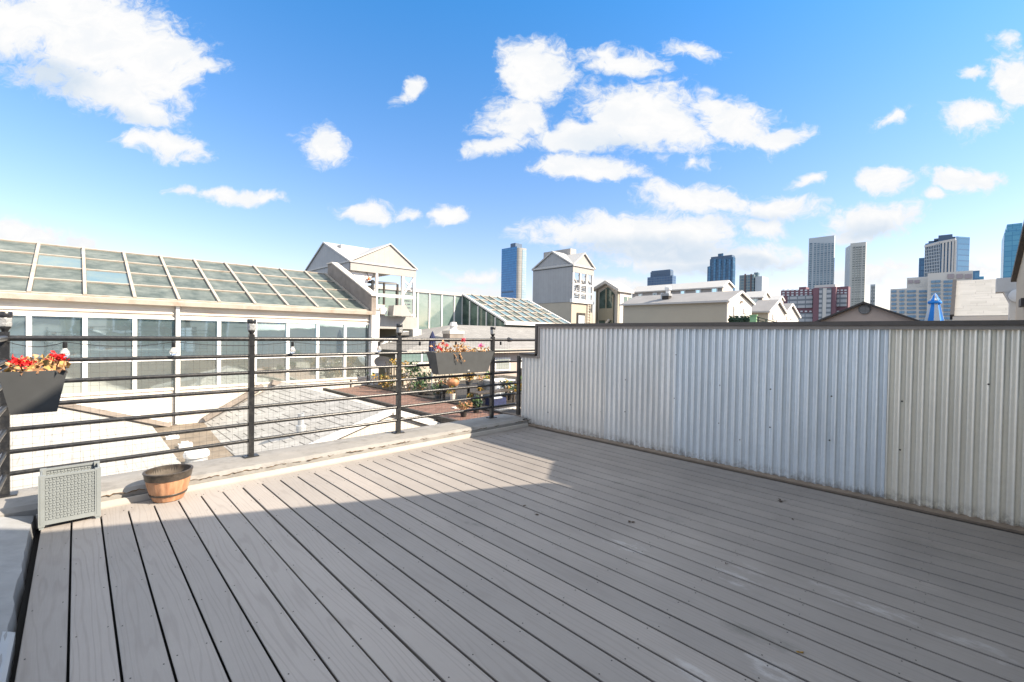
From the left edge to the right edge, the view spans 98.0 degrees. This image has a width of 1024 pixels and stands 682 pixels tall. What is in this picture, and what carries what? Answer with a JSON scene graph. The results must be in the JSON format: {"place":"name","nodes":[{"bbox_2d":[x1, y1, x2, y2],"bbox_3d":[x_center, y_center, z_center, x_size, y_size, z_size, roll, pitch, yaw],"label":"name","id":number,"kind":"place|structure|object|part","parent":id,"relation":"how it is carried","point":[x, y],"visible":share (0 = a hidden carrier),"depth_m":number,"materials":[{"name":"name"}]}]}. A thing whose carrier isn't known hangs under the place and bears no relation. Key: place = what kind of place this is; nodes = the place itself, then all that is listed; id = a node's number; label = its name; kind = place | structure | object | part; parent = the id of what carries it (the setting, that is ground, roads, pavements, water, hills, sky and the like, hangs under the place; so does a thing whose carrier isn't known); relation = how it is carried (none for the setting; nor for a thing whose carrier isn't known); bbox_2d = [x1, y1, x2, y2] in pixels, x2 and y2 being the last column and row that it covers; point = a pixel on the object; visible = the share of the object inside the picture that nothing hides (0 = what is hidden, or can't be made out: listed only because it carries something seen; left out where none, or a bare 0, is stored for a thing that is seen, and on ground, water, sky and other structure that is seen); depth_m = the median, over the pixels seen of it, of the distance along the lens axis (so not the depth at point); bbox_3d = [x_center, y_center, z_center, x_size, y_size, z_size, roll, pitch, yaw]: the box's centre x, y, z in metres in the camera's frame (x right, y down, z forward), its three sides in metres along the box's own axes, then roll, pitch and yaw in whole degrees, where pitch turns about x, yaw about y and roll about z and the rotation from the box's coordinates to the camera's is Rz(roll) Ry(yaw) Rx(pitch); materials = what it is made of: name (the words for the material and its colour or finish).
{"place":"outdoors","nodes":[
{"label":"outdoors","id":0,"kind":"place"},
{"bbox_2d":[0,515,35,681],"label":"kerb","id":1,"kind":"structure","parent":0,"point":[17,535],"depth_m":2.27,"materials":[{"name":"grey concrete"}]},
{"bbox_2d":[0,335,8,490],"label":"railing","id":2,"kind":"object","parent":1,"relation":"on","point":[3,432],"visible":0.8,"depth_m":2.97,"materials":[{"name":"black metal"}]},
{"bbox_2d":[0,363,67,414],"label":"planter box","id":3,"kind":"object","parent":2,"relation":"attached to","point":[27,392],"visible":0.76,"depth_m":1.75,"materials":[{"name":"grey plastic"}]},
{"bbox_2d":[0,351,70,374],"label":"geranium","id":4,"kind":"object","parent":3,"relation":"on","point":[50,363],"visible":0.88,"depth_m":1.81,"materials":[{"name":"red plant"}]},
{"bbox_2d":[10,399,180,490],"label":"shingle roof","id":5,"kind":"structure","parent":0,"point":[118,430],"depth_m":9.13,"materials":[{"name":"beige paint"}]},
{"bbox_2d":[153,422,233,463],"bbox_3d":[-6.162,3.381,9.752,2.250,1.340,11.600,0,1,-44],"label":"valley gutter","id":6,"kind":"object","parent":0,"point":[194,440],"depth_m":12.11,"materials":[{"name":"brown metal"}]},
{"bbox_2d":[165,435,178,439],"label":"junction block","id":7,"kind":"structure","parent":6,"relation":"on","point":[168,437],"depth_m":12.12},
{"bbox_2d":[178,441,192,447],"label":"junction block","id":8,"kind":"structure","parent":6,"relation":"on","point":[185,444],"depth_m":11.36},
{"bbox_2d":[183,449,209,462],"bbox_3d":[-7.057,2.674,9.955,0.720,0.520,0.720,0,1,-44],"label":"roof vent","id":9,"kind":"object","parent":6,"relation":"on","point":[189,456],"visible":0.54,"depth_m":9.79,"materials":[{"name":"white metal"}]},
{"bbox_2d":[10,490,441,681],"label":"deck underlay","id":10,"kind":"object","parent":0,"point":[21,620],"visible":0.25,"depth_m":2.15,"materials":[{"name":"black"}]},
{"bbox_2d":[15,426,1023,681],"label":"deck","id":11,"kind":"structure","parent":10,"relation":"on","point":[459,560],"depth_m":2.35,"materials":[{"name":"grey wood"}]},
{"bbox_2d":[38,461,100,529],"bbox_3d":[-2.988,1.033,3.013,0.294,0.345,0.232,0,1,-44],"label":"lattice panel","id":12,"kind":"object","parent":11,"relation":"on","point":[69,492],"visible":1,"depth_m":2.94,"materials":[{"name":"grey plastic"}]},
{"bbox_2d":[142,464,192,502],"bbox_3d":[-2.623,1.092,3.398,0.310,0.225,0.310,0,1,-44],"label":"barrel tub","id":13,"kind":"object","parent":11,"relation":"on","point":[167,483],"visible":1,"depth_m":3.32,"materials":[{"name":"brown wood"}]},
{"bbox_2d":[0,414,530,623],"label":"parapet","id":14,"kind":"structure","parent":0,"point":[121,489],"depth_m":4.18,"materials":[{"name":"beige concrete"}]},
{"bbox_2d":[0,332,534,497],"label":"railing","id":15,"kind":"object","parent":14,"relation":"on","point":[251,372],"visible":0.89,"depth_m":4.13,"materials":[{"name":"black metal"}]},
{"bbox_2d":[0,311,12,331],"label":"post lantern","id":16,"kind":"object","parent":15,"relation":"on","point":[6,317],"visible":1,"depth_m":3.09,"materials":[{"name":"black paint"}]},
{"bbox_2d":[247,319,255,333],"bbox_3d":[-2.447,-0.124,4.180,0.076,0.161,0.076,0,1,-44],"label":"post lantern","id":17,"kind":"object","parent":15,"relation":"on","point":[251,326],"visible":1,"depth_m":4.15,"materials":[{"name":"black paint"}]},
{"bbox_2d":[9,341,501,357],"bbox_3d":[-1.833,0.065,4.745,4.705,0.121,0.055,0,1,-44],"label":"string light","id":18,"kind":"object","parent":15,"relation":"hanging from","point":[172,351],"visible":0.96,"depth_m":3.74,"materials":[{"name":"black paint"}]},
{"bbox_2d":[396,324,402,335],"bbox_3d":[-1.335,-0.123,5.270,0.076,0.161,0.076,0,1,-44],"label":"post lantern","id":19,"kind":"object","parent":15,"relation":"on","point":[399,328],"visible":1,"depth_m":5.24,"materials":[{"name":"black paint"}]},
{"bbox_2d":[426,351,493,374],"bbox_3d":[-0.653,0.274,5.750,0.945,0.273,0.205,0,1,-44],"label":"planter box","id":20,"kind":"object","parent":15,"relation":"hanging from","point":[441,363],"visible":0.92,"depth_m":5.62,"materials":[{"name":"grey plastic"}]},
{"bbox_2d":[430,340,453,352],"bbox_3d":[-0.866,0.078,5.528,0.304,0.191,0.190,0,1,-44],"label":"geranium","id":21,"kind":"object","parent":20,"relation":"on","point":[439,348],"visible":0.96,"depth_m":5.50,"materials":[{"name":"pink plant"}]},
{"bbox_2d":[453,338,472,351],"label":"geranium","id":22,"kind":"object","parent":20,"relation":"on","point":[460,349],"visible":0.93,"depth_m":5.73,"materials":[{"name":"orange plant"}]},
{"bbox_2d":[471,343,488,351],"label":"geranium","id":23,"kind":"object","parent":20,"relation":"on","point":[480,350],"visible":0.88,"depth_m":5.91,"materials":[{"name":"pink plant"}]},
{"bbox_2d":[490,327,495,336],"bbox_3d":[-0.272,-0.122,6.311,0.076,0.161,0.076,0,1,-44],"label":"post lantern","id":24,"kind":"object","parent":15,"relation":"on","point":[492,331],"visible":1,"depth_m":6.28,"materials":[{"name":"black paint"}]},
{"bbox_2d":[202,380,439,455],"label":"shingle roof","id":25,"kind":"structure","parent":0,"point":[275,413],"depth_m":11.61,"materials":[{"name":"beige paint"}]},
{"bbox_2d":[296,413,305,431],"bbox_3d":[-5.097,1.958,10.751,0.225,0.420,0.225,0,1,-44],"label":"vent pipe","id":26,"kind":"object","parent":25,"relation":"on","point":[301,425],"visible":0.66,"depth_m":10.68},
{"bbox_2d":[375,356,392,374],"bbox_3d":[-5.089,1.192,17.629,0.583,1.210,0.585,0,1,-44],"label":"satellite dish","id":27,"kind":"object","parent":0,"point":[381,360],"visible":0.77,"depth_m":17.68,"materials":[{"name":"grey metal"}]},
{"bbox_2d":[368,285,462,331],"bbox_3d":[-7.269,-0.412,31.443,7.225,6.220,3.300,0,1,-44],"label":"glazed link","id":28,"kind":"object","parent":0,"point":[433,309],"visible":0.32,"depth_m":30.84,"materials":[{"name":"white glass"}]},
{"bbox_2d":[333,386,498,419],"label":"brick walkway","id":29,"kind":"structure","parent":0,"point":[361,391],"depth_m":13.73,"materials":[{"name":"red brick"}]},
{"bbox_2d":[323,385,520,423],"bbox_3d":[-2.380,2.158,12.929,1.740,0.610,11.300,0,1,-44],"label":"terrace edging","id":30,"kind":"object","parent":29,"relation":"attached to","point":[441,419],"visible":0.21,"depth_m":13.15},
{"bbox_2d":[456,401,472,416],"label":"potted plant","id":31,"kind":"object","parent":29,"relation":"on","point":[461,406],"visible":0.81,"depth_m":11.47,"materials":[{"name":"orange plant"}]},
{"bbox_2d":[470,395,482,412],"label":"potted plant","id":32,"kind":"object","parent":29,"relation":"on","point":[479,402],"visible":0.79,"depth_m":12.02,"materials":[{"name":"green plant"}]},
{"bbox_2d":[361,375,520,414],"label":"terrace floor","id":33,"kind":"structure","parent":0,"point":[460,393],"depth_m":16.45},
{"bbox_2d":[0,239,379,426],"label":"glazed building","id":34,"kind":"structure","parent":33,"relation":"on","point":[52,290],"depth_m":14.18,"materials":[{"name":"white glass"}]},
{"bbox_2d":[0,315,25,358],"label":"window","id":35,"kind":"structure","parent":34,"relation":"in","point":[18,322],"depth_m":11.39,"materials":[{"name":"clear glass"}]},
{"bbox_2d":[32,316,81,393],"bbox_3d":[-12.157,0.383,11.914,0.944,2.069,0.080,0,1,-44],"label":"window","id":36,"kind":"structure","parent":34,"relation":"in","point":[41,325],"depth_m":11.95,"materials":[{"name":"glass"}]},
{"bbox_2d":[87,317,131,391],"bbox_3d":[-11.410,0.384,12.645,0.944,2.069,0.080,0,1,-44],"label":"window","id":37,"kind":"structure","parent":34,"relation":"in","point":[96,326],"depth_m":12.63,"materials":[{"name":"glass"}]},
{"bbox_2d":[137,319,175,388],"bbox_3d":[-10.663,0.385,13.377,0.944,2.069,0.080,0,1,-44],"label":"window","id":38,"kind":"structure","parent":34,"relation":"in","point":[145,327],"depth_m":13.34,"materials":[{"name":"glass"}]},
{"bbox_2d":[181,320,216,386],"bbox_3d":[-9.916,0.386,14.109,0.944,2.069,0.080,0,1,-44],"label":"window","id":39,"kind":"structure","parent":34,"relation":"in","point":[188,327],"depth_m":14.09,"materials":[{"name":"glass"}]},
{"bbox_2d":[221,321,248,383],"bbox_3d":[-9.169,0.386,14.840,0.943,2.069,0.080,0,1,-44],"label":"window","id":40,"kind":"structure","parent":34,"relation":"in","point":[228,328],"depth_m":14.77,"materials":[{"name":"glass"}]},
{"bbox_2d":[257,322,285,381],"bbox_3d":[-8.423,0.387,15.572,0.944,2.069,0.080,0,1,-44],"label":"window","id":41,"kind":"structure","parent":34,"relation":"in","point":[264,329],"depth_m":15.55,"materials":[{"name":"clear glass"}]},
{"bbox_2d":[289,323,315,380],"bbox_3d":[-7.676,0.388,16.304,0.944,2.069,0.080,0,1,-44],"label":"window","id":42,"kind":"structure","parent":34,"relation":"in","point":[296,329],"depth_m":16.31,"materials":[{"name":"clear glass"}]},
{"bbox_2d":[319,324,343,378],"bbox_3d":[-6.929,0.388,17.035,0.943,2.069,0.080,0,1,-44],"label":"window","id":43,"kind":"structure","parent":34,"relation":"in","point":[325,330],"depth_m":17.03,"materials":[{"name":"clear glass"}]},
{"bbox_2d":[346,325,368,376],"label":"window","id":44,"kind":"structure","parent":34,"relation":"in","point":[355,331],"depth_m":17.74,"materials":[{"name":"clear glass"}]},
{"bbox_2d":[367,372,394,388],"bbox_3d":[-4.804,1.487,16.608,1.036,0.677,0.884,0,1,-44],"label":"shrub","id":45,"kind":"object","parent":33,"relation":"on","point":[383,383],"visible":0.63,"depth_m":16.59,"materials":[{"name":"yellow plant"}]},
{"bbox_2d":[385,361,403,387],"bbox_3d":[-4.589,1.308,17.400,0.520,1.000,0.515,0,1,-44],"label":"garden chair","id":46,"kind":"object","parent":33,"relation":"on","point":[391,375],"visible":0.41,"depth_m":17.45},
{"bbox_2d":[389,358,408,385],"bbox_3d":[-4.247,1.248,16.795,0.842,1.157,0.505,1,1,0],"label":"shrub","id":47,"kind":"object","parent":33,"relation":"on","point":[394,362],"visible":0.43,"depth_m":16.81,"materials":[{"name":"yellow plant"}]},
{"bbox_2d":[394,367,416,390],"bbox_3d":[-3.847,1.376,16.058,0.828,0.949,0.717,1,1,4],"label":"shrub","id":48,"kind":"object","parent":33,"relation":"on","point":[406,374],"visible":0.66,"depth_m":16.03,"materials":[{"name":"green plant"}]},
{"bbox_2d":[402,360,438,388],"bbox_3d":[-3.551,1.290,17.000,1.402,1.098,1.126,0,1,-26],"label":"shrub","id":49,"kind":"object","parent":33,"relation":"on","point":[420,374],"visible":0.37,"depth_m":16.92,"materials":[{"name":"green plant"}]},
{"bbox_2d":[411,377,434,394],"bbox_3d":[-3.128,1.529,15.347,0.695,0.668,0.942,1,1,11],"label":"potted plant","id":50,"kind":"object","parent":33,"relation":"on","point":[420,385],"visible":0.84,"depth_m":15.30,"materials":[{"name":"green plant"}]},
{"bbox_2d":[425,331,438,395],"bbox_3d":[-2.783,0.761,15.501,0.520,2.211,0.520,0,1,-44],"label":"patio umbrella","id":51,"kind":"object","parent":33,"relation":"on","point":[432,335],"visible":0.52,"depth_m":15.41,"materials":[{"name":"blue fabric"}]},
{"bbox_2d":[388,362,487,385],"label":"garden wall","id":52,"kind":"structure","parent":33,"relation":"on","point":[424,370],"depth_m":19.00,"materials":[{"name":"beige paint"}]},
{"bbox_2d":[395,354,427,361],"bbox_3d":[-3.019,0.701,19.749,4.790,0.388,0.060,0,1,-44],"label":"glass screen","id":53,"kind":"object","parent":52,"relation":"on","point":[416,357],"visible":0.17,"depth_m":18.69,"materials":[{"name":"glass"}]},
{"bbox_2d":[430,381,446,398],"bbox_3d":[-2.386,1.571,14.338,0.663,0.641,0.686,0,1,-44],"label":"potted plant","id":54,"kind":"object","parent":33,"relation":"on","point":[439,395],"visible":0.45,"depth_m":14.23,"materials":[{"name":"green plant"}]},
{"bbox_2d":[434,374,449,392],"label":"potted plant","id":55,"kind":"object","parent":33,"relation":"on","point":[442,382],"visible":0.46,"depth_m":15.91,"materials":[{"name":"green plant"}]},
{"bbox_2d":[446,385,455,399],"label":"potted plant","id":56,"kind":"object","parent":33,"relation":"on","point":[453,394],"visible":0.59,"depth_m":13.60,"materials":[{"name":"yellow plant"}]},
{"bbox_2d":[440,383,484,399],"bbox_3d":[-1.222,1.668,14.748,2.300,0.470,0.700,0,1,-44],"label":"trestle table","id":57,"kind":"object","parent":33,"relation":"on","point":[454,391],"visible":0.24,"depth_m":14.22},
{"bbox_2d":[447,378,458,386],"bbox_3d":[-1.846,1.280,13.915,0.373,0.313,0.373,0,1,-44],"label":"pumpkin","id":58,"kind":"object","parent":57,"relation":"on","point":[455,383],"visible":0.8,"depth_m":13.78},
{"bbox_2d":[461,373,476,384],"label":"potted plant","id":59,"kind":"object","parent":57,"relation":"on","point":[469,381],"visible":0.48,"depth_m":14.46,"materials":[{"name":"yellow plant"}]},
{"bbox_2d":[476,376,485,383],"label":"potted plant","id":60,"kind":"object","parent":57,"relation":"on","point":[480,378],"visible":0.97,"depth_m":14.76,"materials":[{"name":"orange plant"}]},
{"bbox_2d":[469,388,514,406],"bbox_3d":[-0.565,1.730,13.721,1.600,0.400,0.410,0,1,-44],"label":"bench","id":61,"kind":"object","parent":33,"relation":"on","point":[505,390],"visible":0.62,"depth_m":13.68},
{"bbox_2d":[485,396,505,405],"bbox_3d":[-0.495,1.804,13.496,0.510,0.260,0.420,0,1,-44],"label":"storage crate","id":62,"kind":"object","parent":33,"relation":"on","point":[500,400],"visible":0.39,"depth_m":13.36,"materials":[{"name":"blue plastic"}]},
{"bbox_2d":[481,378,514,396],"bbox_3d":[-0.456,1.584,14.865,0.910,0.600,0.680,0,1,-44],"label":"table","id":63,"kind":"object","parent":33,"relation":"on","point":[486,381],"visible":0.34,"depth_m":14.62,"materials":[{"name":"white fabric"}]},
{"bbox_3d":[-0.379,1.615,14.508,0.360,0.450,0.020,0,1,-44],"label":"door","id":64,"kind":"part","parent":63,"relation":"part of","materials":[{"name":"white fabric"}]},
{"bbox_2d":[500,378,515,399],"bbox_3d":[-0.091,1.558,14.562,0.765,0.733,0.790,0,1,-44],"label":"potted plant","id":65,"kind":"object","parent":33,"relation":"on","point":[509,397],"visible":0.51,"depth_m":14.49,"materials":[{"name":"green plant"}]},
{"bbox_2d":[495,407,520,410],"bbox_3d":[-0.117,1.937,12.692,0.850,0.028,0.180,0,1,-44],"label":"plank","id":66,"kind":"object","parent":33,"relation":"on","point":[509,408],"visible":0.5,"depth_m":12.65,"materials":[{"name":"beige paint"}]},
{"bbox_2d":[509,376,521,391],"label":"shrub","id":67,"kind":"object","parent":33,"relation":"on","point":[515,387],"visible":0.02,"depth_m":11.91,"materials":[{"name":"green plant"}]},
{"bbox_2d":[0,0,1023,322],"label":"sky","id":68,"kind":"structure","parent":0,"point":[638,137],"materials":[{"name":"blue"}]},
{"bbox_2d":[501,243,526,298],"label":"skyscraper","id":69,"kind":"structure","parent":0,"point":[513,272],"depth_m":712.19,"materials":[{"name":"blue glass"}]},
{"bbox_2d":[531,248,595,322],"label":"stair tower","id":70,"kind":"structure","parent":0,"point":[554,291],"depth_m":43.31,"materials":[{"name":"white paint"}]},
{"bbox_2d":[578,315,584,322],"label":"door","id":71,"kind":"structure","parent":70,"relation":"in","point":[581,319],"depth_m":42.91,"materials":[{"name":"white paint"}]},
{"bbox_2d":[593,280,633,322],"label":"glass gable building","id":72,"kind":"structure","parent":0,"point":[611,296],"depth_m":44.66,"materials":[{"name":"beige paint"}]},
{"bbox_2d":[647,269,675,285],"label":"skyscraper","id":73,"kind":"structure","parent":0,"point":[662,277],"depth_m":663.18,"materials":[{"name":"blue glass"}]},
{"bbox_2d":[632,280,734,297],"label":"clerestory house","id":74,"kind":"structure","parent":0,"point":[708,286],"depth_m":45.10,"materials":[{"name":"beige paint"}]},
{"bbox_2d":[707,253,734,290],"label":"skyscraper","id":75,"kind":"structure","parent":0,"point":[720,267],"depth_m":579.14,"materials":[{"name":"blue glass"}]},
{"bbox_2d":[728,315,749,321],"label":"hedge","id":76,"kind":"object","parent":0,"point":[736,318],"visible":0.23,"depth_m":18.86,"materials":[{"name":"green plant"}]},
{"bbox_2d":[749,315,757,321],"bbox_3d":[9.978,0.045,18.444,0.130,2.262,0.297,0,1,-44],"label":"mint screen","id":77,"kind":"object","parent":76,"relation":"attached to","point":[753,318],"visible":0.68,"depth_m":18.39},
{"bbox_2d":[756,316,774,321],"bbox_3d":[10.298,-0.109,18.067,0.040,1.791,0.729,0,1,-44],"label":"handrail","id":78,"kind":"object","parent":77,"relation":"attached to","point":[763,318],"visible":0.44,"depth_m":18.12,"materials":[{"name":"green metal"}]},
{"bbox_2d":[739,272,767,292],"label":"skyscraper","id":79,"kind":"structure","parent":0,"point":[755,281],"depth_m":517.46,"materials":[{"name":"grey concrete"}]},
{"bbox_2d":[746,291,771,305],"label":"clerestory house","id":80,"kind":"structure","parent":0,"point":[755,296],"depth_m":47.89,"materials":[{"name":"beige paint"}]},
{"bbox_2d":[752,299,787,321],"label":"row house","id":81,"kind":"structure","parent":0,"point":[774,310],"depth_m":34.33,"materials":[{"name":"beige paint"}]},
{"bbox_2d":[776,314,781,321],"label":"window","id":82,"kind":"structure","parent":81,"relation":"in","point":[779,316],"depth_m":34.98,"materials":[{"name":"white glass"}]},
{"bbox_2d":[519,320,1023,534],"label":"corrugated wall","id":83,"kind":"structure","parent":0,"point":[925,417],"depth_m":3.89,"materials":[{"name":"metal"}]},
{"bbox_2d":[769,296,784,302],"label":"clerestory house","id":84,"kind":"structure","parent":0,"point":[781,298],"depth_m":53.92,"materials":[{"name":"beige paint"}]},
{"bbox_2d":[783,303,800,321],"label":"row house","id":85,"kind":"structure","parent":0,"point":[793,315],"depth_m":40.20,"materials":[{"name":"beige paint"}]},
{"bbox_2d":[781,284,849,321],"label":"apartment block","id":86,"kind":"structure","parent":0,"point":[816,302],"depth_m":277.27,"materials":[{"name":"red concrete"}]},
{"bbox_2d":[808,235,834,288],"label":"skyscraper","id":87,"kind":"structure","parent":0,"point":[821,258],"depth_m":634.76,"materials":[{"name":"grey glass"}]},
{"bbox_2d":[844,242,865,306],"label":"skyscraper","id":88,"kind":"structure","parent":0,"point":[855,264],"depth_m":590.74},
{"bbox_2d":[814,301,919,321],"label":"house","id":89,"kind":"structure","parent":0,"point":[863,311],"depth_m":7.08,"materials":[{"name":"paint"}]},
{"bbox_2d":[870,284,875,304],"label":"skyscraper","id":90,"kind":"structure","parent":0,"point":[873,294],"depth_m":406.75,"materials":[{"name":"grey concrete"}]},
{"bbox_2d":[924,293,943,320],"bbox_3d":[7.559,0.720,8.002,0.320,3.157,0.304,0,1,-44],"label":"patio umbrella","id":91,"kind":"object","parent":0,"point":[934,311],"visible":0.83,"depth_m":7.92,"materials":[{"name":"blue fabric"}]},
{"bbox_2d":[890,270,983,320],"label":"office block","id":92,"kind":"structure","parent":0,"point":[911,300],"depth_m":223.01,"materials":[{"name":"beige concrete"}]},
{"bbox_2d":[918,234,969,276],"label":"skyscraper","id":93,"kind":"structure","parent":0,"point":[947,253],"depth_m":309.05,"materials":[{"name":"blue glass"}]},
{"bbox_2d":[950,279,1008,320],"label":"building","id":94,"kind":"structure","parent":0,"point":[980,299],"depth_m":10.06,"materials":[{"name":"beige concrete"}]},
{"bbox_2d":[995,277,1016,319],"bbox_3d":[7.798,0.666,6.994,0.370,3.304,0.328,0,1,-44],"label":"flue vent","id":95,"kind":"object","parent":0,"point":[1006,287],"visible":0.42,"depth_m":6.91,"materials":[{"name":"grey metal"}]},
{"bbox_2d":[1000,223,1021,277],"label":"skyscraper","id":96,"kind":"structure","parent":0,"point":[1010,239],"depth_m":347.44,"materials":[{"name":"blue glass"}]},
{"bbox_2d":[1011,222,1023,319],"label":"house","id":97,"kind":"structure","parent":0,"point":[1017,275],"depth_m":5.63,"materials":[{"name":"beige paint"}]},
{"label":"ground","id":98,"kind":"structure","parent":0,"visible":0},
{"bbox_2d":[379,325,534,379],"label":"house","id":99,"kind":"structure","parent":98,"relation":"on","point":[475,331],"depth_m":24.01,"materials":[{"name":"grey"}]},
{"bbox_2d":[304,242,420,343],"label":"stair tower","id":100,"kind":"structure","parent":99,"relation":"on","point":[364,265],"depth_m":23.18,"materials":[{"name":"cream white stucco"},{"name":"white metal"},{"name":"pale grey metal siding"}]},
{"bbox_2d":[442,322,463,342],"bbox_3d":[-2.965,-0.264,22.432,0.903,1.399,0.660,0,1,-44],"label":"roof vent","id":101,"kind":"object","parent":99,"relation":"on","point":[452,332],"visible":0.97,"depth_m":22.24,"materials":[{"name":"metal"}]},
{"bbox_2d":[495,357,509,370],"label":"window","id":102,"kind":"structure","parent":99,"relation":"in","point":[502,366],"depth_m":23.33,"materials":[{"name":"white glass"}]},
{"bbox_2d":[461,293,569,326],"bbox_3d":[-0.869,-0.381,34.993,7.324,6.255,8.787,0,1,-44],"label":"greenhouse","id":103,"kind":"object","parent":99,"relation":"on","point":[480,310],"visible":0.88,"depth_m":32.28,"materials":[{"name":"green glass"}]},
{"bbox_2d":[619,290,755,322],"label":"row house","id":104,"kind":"structure","parent":98,"relation":"on","point":[721,306],"depth_m":31.00,"materials":[{"name":"beige paint"}]},
{"bbox_2d":[661,285,671,299],"bbox_3d":[11.363,-3.409,32.595,0.530,1.320,0.624,0,1,-44],"label":"chimney","id":105,"kind":"object","parent":104,"relation":"on","point":[667,294],"visible":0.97,"depth_m":32.39,"materials":[{"name":"grey metal"}]},
{"bbox_2d":[733,306,737,315],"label":"window","id":106,"kind":"structure","parent":104,"relation":"in","point":[735,310],"depth_m":29.50,"materials":[{"name":"white glass"}]},
{"bbox_2d":[737,306,742,317],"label":"window","id":107,"kind":"structure","parent":104,"relation":"in","point":[740,309],"depth_m":30.12,"materials":[{"name":"white glass"}]}
]}

